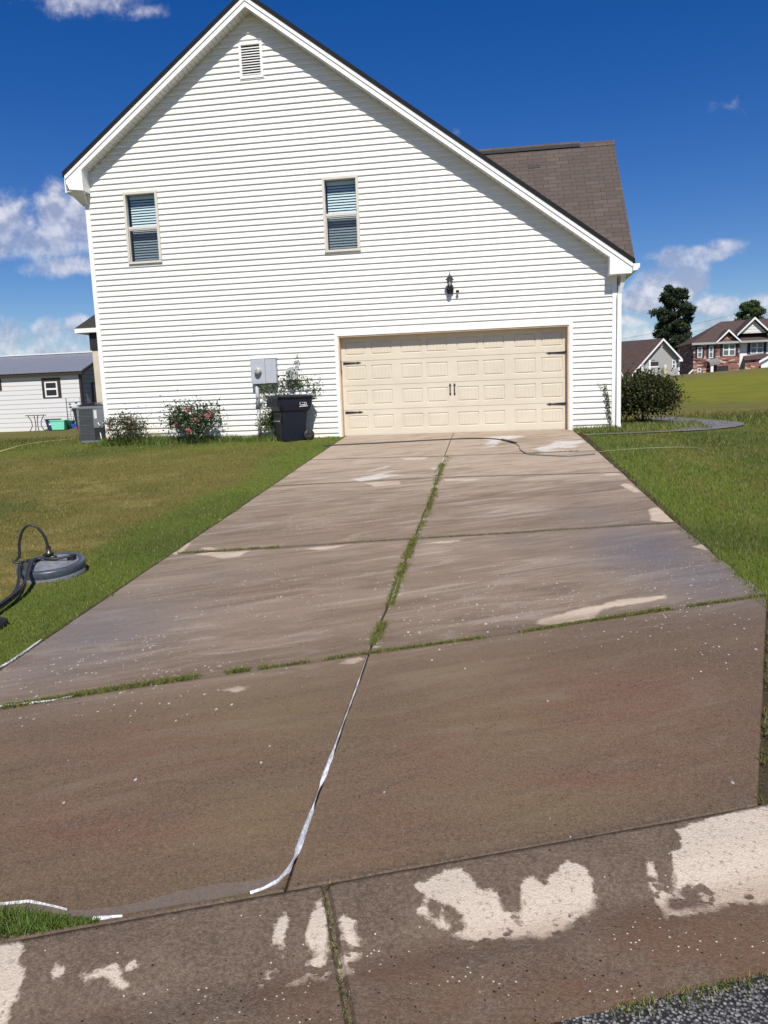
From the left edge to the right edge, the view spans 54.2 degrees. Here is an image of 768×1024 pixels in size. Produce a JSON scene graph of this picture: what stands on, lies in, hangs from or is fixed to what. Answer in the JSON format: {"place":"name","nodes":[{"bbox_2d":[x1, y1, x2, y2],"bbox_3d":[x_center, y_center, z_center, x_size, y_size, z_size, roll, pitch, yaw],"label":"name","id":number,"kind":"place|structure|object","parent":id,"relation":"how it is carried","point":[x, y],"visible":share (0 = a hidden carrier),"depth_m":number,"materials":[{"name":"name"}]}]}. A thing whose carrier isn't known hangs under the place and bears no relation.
{"place":"outdoors","nodes":[
{"label":"outdoors","id":0,"kind":"place"},
{"bbox_2d":[77,401,96,406],"bbox_3d":[-8.819,-2.938,23.054,1.040,1.100,0.500,-1,9,8],"label":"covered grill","id":1,"kind":"object","parent":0,"point":[91,404],"visible":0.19,"depth_m":22.77,"materials":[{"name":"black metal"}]},
{"bbox_2d":[0,429,766,942],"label":"driveway","id":2,"kind":"structure","parent":0,"point":[504,735],"depth_m":4.23,"materials":[{"name":"concrete"}]},
{"bbox_2d":[0,896,100,938],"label":"curb grass","id":3,"kind":"structure","parent":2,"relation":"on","point":[44,919],"depth_m":2.60,"materials":[{"name":"green plant"}]},
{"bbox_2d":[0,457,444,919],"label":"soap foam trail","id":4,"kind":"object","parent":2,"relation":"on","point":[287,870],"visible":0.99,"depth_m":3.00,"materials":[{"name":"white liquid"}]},
{"bbox_2d":[0,450,767,1023],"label":"grass","id":5,"kind":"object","parent":2,"relation":"on","point":[398,578],"visible":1,"depth_m":4.83,"materials":[{"name":"green plant"}]},
{"bbox_2d":[324,438,594,455],"bbox_3d":[1.530,-1.259,14.291,5.411,0.212,1.793,4,10,34],"label":"pressure hose","id":6,"kind":"object","parent":2,"relation":"on","point":[463,438],"visible":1,"depth_m":15.09,"materials":[{"name":"black rubber"}]},
{"bbox_2d":[0,367,767,890],"bbox_3d":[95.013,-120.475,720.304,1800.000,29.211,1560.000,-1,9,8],"label":"ground","id":7,"kind":"structure","parent":0,"point":[742,389],"depth_m":10.46,"materials":[{"name":"green plant"}]},
{"bbox_2d":[25,415,44,430],"bbox_3d":[-14.111,-3.610,30.462,0.800,0.657,0.800,-1,9,8],"label":"bistro table","id":8,"kind":"object","parent":7,"relation":"on","point":[35,421],"visible":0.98,"depth_m":30.34,"materials":[{"name":"black metal"}]},
{"bbox_2d":[0,438,77,451],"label":"garden hose","id":9,"kind":"object","parent":7,"relation":"on","point":[33,443],"visible":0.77,"depth_m":17.98,"materials":[{"name":"yellow"}]},
{"bbox_2d":[0,524,85,629],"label":"surface cleaner","id":10,"kind":"object","parent":7,"relation":"on","point":[49,565],"visible":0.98,"depth_m":6.73,"materials":[{"name":"plastic"}]},
{"bbox_2d":[0,351,96,431],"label":"shed","id":11,"kind":"structure","parent":7,"relation":"on","point":[46,385],"depth_m":31.33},
{"bbox_2d":[41,378,61,397],"bbox_3d":[-13.784,-5.147,31.072,0.830,0.800,0.045,-1,9,8],"label":"window","id":12,"kind":"structure","parent":11,"relation":"in","point":[51,387],"depth_m":31.06,"materials":[{"name":"white"}]},
{"bbox_2d":[91,382,94,401],"bbox_3d":[-12.296,-4.608,32.409,0.028,1.950,1.000,-1,9,8],"label":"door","id":13,"kind":"structure","parent":11,"relation":"in","point":[92,383],"depth_m":31.88,"materials":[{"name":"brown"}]},
{"bbox_2d":[44,419,60,429],"bbox_3d":[-13.441,-3.555,30.481,0.500,0.460,0.440,-1,9,8],"label":"navy tub","id":14,"kind":"object","parent":7,"relation":"on","point":[48,424],"visible":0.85,"depth_m":30.31,"materials":[{"name":"blue plastic"}]},
{"bbox_2d":[49,419,69,429],"bbox_3d":[-13.051,-3.512,30.231,0.660,0.400,0.480,-1,9,8],"label":"mint storage box","id":15,"kind":"object","parent":7,"relation":"on","point":[58,424],"visible":1,"depth_m":30.04,"materials":[{"name":"teal plastic"}]},
{"bbox_2d":[67,418,74,428],"bbox_3d":[-12.665,-3.565,30.323,0.360,0.428,0.360,-1,9,8],"label":"green bucket","id":16,"kind":"object","parent":7,"relation":"on","point":[69,422],"visible":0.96,"depth_m":30.20,"materials":[{"name":"teal plastic"}]},
{"bbox_2d":[65,398,83,418],"bbox_3d":[-12.562,-4.006,30.568,0.620,1.280,0.272,-1,9,8],"label":"plant rack","id":17,"kind":"object","parent":7,"relation":"on","point":[71,407],"visible":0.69,"depth_m":30.48,"materials":[{"name":"black metal"}]},
{"bbox_2d":[72,408,77,428],"bbox_3d":[-12.059,-3.752,30.058,0.620,0.830,0.620,-1,9,8],"label":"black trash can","id":18,"kind":"object","parent":7,"relation":"on","point":[75,413],"visible":0.23,"depth_m":29.80,"materials":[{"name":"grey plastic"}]},
{"bbox_2d":[76,402,105,442],"bbox_3d":[-6.837,-2.150,17.978,0.760,0.946,0.831,-1,9,8],"label":"air conditioner","id":19,"kind":"object","parent":7,"relation":"on","point":[90,419],"visible":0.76,"depth_m":17.66,"materials":[{"name":"grey metal"}]},
{"bbox_2d":[102,406,153,444],"bbox_3d":[-5.740,-1.957,16.860,1.150,0.957,1.071,-7,10,-29],"label":"rose bush","id":20,"kind":"object","parent":7,"relation":"on","point":[126,423],"visible":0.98,"depth_m":16.80,"materials":[{"name":"green plant"}]},
{"bbox_2d":[147,390,228,443],"bbox_3d":[-4.299,-2.089,16.526,1.779,1.219,1.228,2,9,25],"label":"rose bush","id":21,"kind":"object","parent":7,"relation":"on","point":[186,422],"visible":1,"depth_m":16.46,"materials":[{"name":"green plant"}]},
{"bbox_2d":[253,354,323,438],"bbox_3d":[-2.115,-2.521,16.537,1.602,1.880,0.682,-3,9,-6],"label":"climbing bush","id":22,"kind":"object","parent":7,"relation":"on","point":[269,420],"visible":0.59,"depth_m":16.47,"materials":[{"name":"green plant"}]},
{"bbox_2d":[266,394,315,441],"bbox_3d":[-1.988,-2.044,16.280,0.928,1.003,0.720,-7,10,-30],"label":"wheeled bin","id":23,"kind":"object","parent":7,"relation":"on","point":[290,412],"visible":0.99,"depth_m":16.03,"materials":[{"name":"black plastic"}]},
{"bbox_2d":[62,0,639,438],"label":"white house","id":24,"kind":"structure","parent":7,"relation":"on","point":[246,180],"depth_m":16.07,"materials":[{"name":"plastic"}]},
{"bbox_2d":[122,190,162,264],"bbox_3d":[-5.265,-6.280,16.712,0.780,1.515,0.565,-1,9,8],"label":"window","id":25,"kind":"structure","parent":24,"relation":"in","point":[141,211],"depth_m":16.61,"materials":[{"name":"glass"}]},
{"bbox_2d":[250,358,277,437],"bbox_3d":[-2.619,-2.490,16.544,0.580,1.765,0.268,-1,9,8],"label":"electric meter box","id":26,"kind":"object","parent":24,"relation":"attached to","point":[264,370],"visible":0.95,"depth_m":16.44,"materials":[{"name":"grey paint"}]},
{"bbox_2d":[285,367,297,393],"bbox_3d":[-2.002,-2.464,16.545,0.260,1.447,0.110,-1,9,8],"label":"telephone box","id":27,"kind":"object","parent":24,"relation":"attached to","point":[292,375],"visible":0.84,"depth_m":16.41,"materials":[{"name":"grey plastic"}]},
{"bbox_2d":[321,175,360,252],"bbox_3d":[-0.870,-6.332,16.104,0.775,1.520,0.565,-1,9,8],"label":"window","id":28,"kind":"structure","parent":24,"relation":"in","point":[340,194],"depth_m":16.00,"materials":[{"name":"glass"}]},
{"bbox_2d":[445,271,453,293],"bbox_3d":[1.373,-4.795,15.656,0.190,0.445,0.245,-1,9,8],"label":"wall lantern","id":29,"kind":"object","parent":24,"relation":"attached to","point":[450,288],"depth_m":15.61,"materials":[{"name":"black metal"}]},
{"bbox_2d":[341,327,566,435],"bbox_3d":[1.486,-2.782,16.263,4.877,2.168,0.059,-1,9,8],"label":"garage door","id":30,"kind":"structure","parent":24,"relation":"in","point":[516,379],"depth_m":16.27,"materials":[{"name":"paint"}]},
{"bbox_2d":[599,383,611,425],"bbox_3d":[4.629,-2.219,15.689,0.305,0.951,0.157,-1,9,8],"label":"wall vine","id":31,"kind":"object","parent":24,"relation":"attached to","point":[609,412],"depth_m":15.68,"materials":[{"name":"green plant"}]},
{"bbox_2d":[85,418,714,449],"bbox_3d":[0.024,-1.750,16.163,13.409,0.404,1.588,-1,8,5],"label":"garden bed","id":32,"kind":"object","parent":7,"relation":"on","point":[167,440],"depth_m":16.56,"materials":[{"name":"brown soil"}]},
{"bbox_2d":[595,447,705,452],"bbox_3d":[4.373,-1.024,12.393,1.703,0.052,0.555,0,9,17],"label":"clear hose","id":33,"kind":"object","parent":7,"relation":"on","point":[652,447],"visible":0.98,"depth_m":12.54,"materials":[{"name":"green"}]},
{"bbox_2d":[621,338,682,379],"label":"grey gabled house","id":34,"kind":"structure","parent":7,"relation":"on","point":[662,351],"depth_m":94.85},
{"bbox_2d":[672,360,675,368],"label":"window","id":35,"kind":"structure","parent":34,"relation":"in","point":[673,361],"depth_m":94.59,"materials":[{"name":"grey"}]},
{"bbox_2d":[646,360,658,372],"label":"window","id":36,"kind":"structure","parent":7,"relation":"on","point":[653,364],"depth_m":81.69,"materials":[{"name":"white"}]},
{"bbox_2d":[621,363,690,422],"bbox_3d":[5.730,-2.606,16.549,1.966,1.378,1.851,-1,9,8],"label":"round shrub","id":37,"kind":"object","parent":7,"relation":"on","point":[645,392],"visible":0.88,"depth_m":16.15,"materials":[{"name":"green plant"}]},
{"bbox_2d":[662,365,666,376],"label":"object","id":38,"kind":"object","parent":7,"relation":"on","point":[664,368],"visible":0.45,"depth_m":83.40,"materials":[{"name":"beige paint"}]},
{"bbox_2d":[647,284,697,351],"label":"pine tree","id":39,"kind":"object","parent":7,"relation":"on","point":[671,330],"visible":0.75,"depth_m":115.05,"materials":[{"name":"green plant"}]},
{"bbox_2d":[674,317,767,374],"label":"brick house","id":40,"kind":"structure","parent":7,"relation":"on","point":[731,345],"depth_m":103.08,"materials":[{"name":"red brick"}]},
{"bbox_2d":[695,347,703,357],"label":"window","id":41,"kind":"structure","parent":40,"relation":"in","point":[699,351],"depth_m":103.33,"materials":[{"name":"grey glass"}]},
{"bbox_2d":[706,346,715,357],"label":"window","id":42,"kind":"structure","parent":40,"relation":"in","point":[711,350],"depth_m":103.13,"materials":[{"name":"grey glass"}]},
{"bbox_2d":[714,366,727,371],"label":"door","id":43,"kind":"structure","parent":40,"relation":"in","point":[717,368],"depth_m":103.30,"materials":[{"name":"black"}]},
{"bbox_2d":[720,343,737,355],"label":"window","id":44,"kind":"structure","parent":40,"relation":"in","point":[725,349],"depth_m":102.80,"materials":[{"name":"grey glass"}]},
{"bbox_2d":[747,342,766,353],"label":"window","id":45,"kind":"structure","parent":40,"relation":"in","point":[756,347],"depth_m":102.80,"materials":[{"name":"grey glass"}]},
{"bbox_2d":[733,299,765,320],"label":"broadleaf tree","id":46,"kind":"object","parent":7,"relation":"on","point":[751,308],"visible":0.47,"depth_m":129.16,"materials":[{"name":"green plant"}]},
{"bbox_2d":[748,594,767,802],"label":"verge weeds","id":47,"kind":"object","parent":7,"relation":"on","point":[763,733],"visible":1,"depth_m":3.66,"materials":[{"name":"green plant"}]},
{"bbox_2d":[0,0,767,376],"label":"sky","id":48,"kind":"structure","parent":0,"point":[679,87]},
{"bbox_2d":[550,974,767,1023],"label":"street","id":49,"kind":"structure","parent":0,"point":[739,1006],"depth_m":2.16,"materials":[{"name":"grey gravel"}]},
{"bbox_2d":[0,804,767,1023],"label":"curb gutter","id":50,"kind":"object","parent":49,"relation":"on","point":[558,931],"visible":1,"depth_m":2.44,"materials":[{"name":"concrete"}]},
{"bbox_2d":[585,415,743,434],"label":"path","id":51,"kind":"structure","parent":0,"point":[728,424],"depth_m":15.45,"materials":[{"name":"grey concrete"}]}
]}

